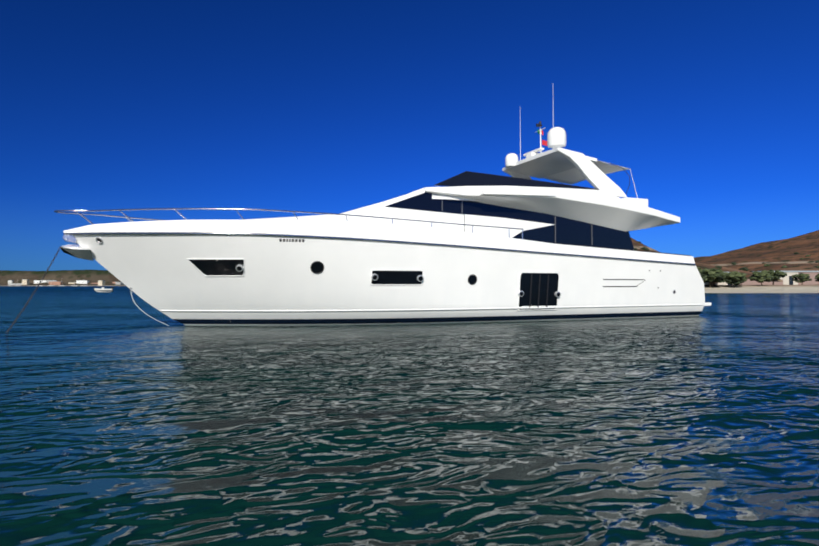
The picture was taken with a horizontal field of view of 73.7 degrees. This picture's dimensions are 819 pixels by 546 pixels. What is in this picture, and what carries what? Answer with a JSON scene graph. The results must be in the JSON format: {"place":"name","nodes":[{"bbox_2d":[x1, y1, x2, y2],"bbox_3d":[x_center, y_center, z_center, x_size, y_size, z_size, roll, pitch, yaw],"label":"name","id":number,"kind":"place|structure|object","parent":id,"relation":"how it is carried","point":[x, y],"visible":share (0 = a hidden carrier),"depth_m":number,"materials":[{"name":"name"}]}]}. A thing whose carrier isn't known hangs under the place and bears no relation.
{"place":"outdoors","nodes":[
{"label":"outdoors","id":0,"kind":"place"},
{"bbox_2d":[0,270,125,285],"bbox_3d":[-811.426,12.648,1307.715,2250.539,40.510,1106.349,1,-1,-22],"label":"hill","id":1,"kind":"structure","parent":0,"point":[67,276],"depth_m":1225.59,"materials":[{"name":"brown soil"}]},
{"bbox_2d":[22,279,28,284],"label":"building","id":2,"kind":"structure","parent":1,"relation":"on","point":[25,281],"depth_m":1181.16,"materials":[{"name":"beige paint"}]},
{"bbox_2d":[34,280,46,283],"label":"building","id":3,"kind":"structure","parent":1,"relation":"on","point":[37,281],"depth_m":1202.53,"materials":[{"name":"white paint"}]},
{"bbox_2d":[49,281,62,284],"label":"building","id":4,"kind":"structure","parent":1,"relation":"on","point":[55,282],"depth_m":1180.91,"materials":[{"name":"orange paint"}]},
{"bbox_2d":[76,280,89,283],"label":"building","id":5,"kind":"structure","parent":1,"relation":"on","point":[83,281],"depth_m":1203.96,"materials":[{"name":"white paint"}]},
{"bbox_2d":[98,280,104,285],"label":"building","id":6,"kind":"structure","parent":0,"point":[101,282],"depth_m":1177.55,"materials":[{"name":"beige paint"}]},
{"bbox_2d":[0,286,818,545],"bbox_3d":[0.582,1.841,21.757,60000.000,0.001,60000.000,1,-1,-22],"label":"sea","id":7,"kind":"structure","parent":0,"point":[125,420],"depth_m":5.14,"materials":[{"name":"teal liquid"}]},
{"bbox_2d":[94,287,113,291],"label":"dinghy","id":8,"kind":"object","parent":7,"relation":"on","point":[103,290],"visible":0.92,"depth_m":108.21,"materials":[{"name":"grey paint"}]},
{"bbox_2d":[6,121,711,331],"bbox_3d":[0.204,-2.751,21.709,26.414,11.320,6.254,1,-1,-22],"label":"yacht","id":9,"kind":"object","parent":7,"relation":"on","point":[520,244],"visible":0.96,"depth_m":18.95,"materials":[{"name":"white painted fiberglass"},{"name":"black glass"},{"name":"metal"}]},
{"bbox_2d":[0,0,818,270],"label":"sky","id":10,"kind":"structure","parent":0,"point":[711,107],"materials":[{"name":"blue"}]},
{"bbox_2d":[631,230,818,292],"bbox_3d":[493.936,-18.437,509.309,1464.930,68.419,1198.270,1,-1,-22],"label":"hill","id":11,"kind":"structure","parent":0,"point":[777,254],"depth_m":316.02,"materials":[{"name":"brown soil"}]},
{"bbox_2d":[698,268,725,287],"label":"tree","id":12,"kind":"object","parent":11,"relation":"on","point":[714,274],"visible":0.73,"depth_m":103.40,"materials":[{"name":"green plant"}]},
{"bbox_2d":[704,272,732,284],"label":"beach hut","id":13,"kind":"object","parent":11,"relation":"on","point":[722,283],"visible":0.02,"depth_m":114.47,"materials":[{"name":"beige"}]},
{"bbox_2d":[634,241,818,271],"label":"scrub bush","id":14,"kind":"object","parent":11,"relation":"on","point":[719,267],"visible":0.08,"depth_m":256.55,"materials":[{"name":"green plant"}]},
{"bbox_2d":[723,271,746,287],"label":"tree","id":15,"kind":"object","parent":11,"relation":"on","point":[734,278],"visible":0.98,"depth_m":104.07,"materials":[{"name":"green plant"}]},
{"bbox_2d":[749,271,773,285],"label":"tree","id":16,"kind":"object","parent":11,"relation":"on","point":[758,277],"visible":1,"depth_m":107.31,"materials":[{"name":"green plant"}]},
{"bbox_2d":[761,269,786,284],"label":"tree","id":17,"kind":"object","parent":11,"relation":"on","point":[777,274],"visible":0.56,"depth_m":109.72,"materials":[{"name":"green plant"}]},
{"bbox_2d":[752,271,799,284],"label":"building","id":18,"kind":"structure","parent":11,"relation":"on","point":[787,279],"depth_m":120.24,"materials":[{"name":"beige paint"}]},
{"bbox_2d":[740,279,818,284],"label":"beach wall","id":19,"kind":"structure","parent":11,"relation":"on","point":[749,282],"depth_m":118.52,"materials":[{"name":"brown"}]},
{"bbox_2d":[791,273,811,284],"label":"tree","id":20,"kind":"object","parent":11,"relation":"on","point":[802,277],"visible":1,"depth_m":110.88,"materials":[{"name":"green plant"}]},
{"bbox_2d":[798,271,818,278],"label":"building","id":21,"kind":"structure","parent":11,"relation":"on","point":[813,274],"depth_m":128.25,"materials":[{"name":"white"}]}
]}

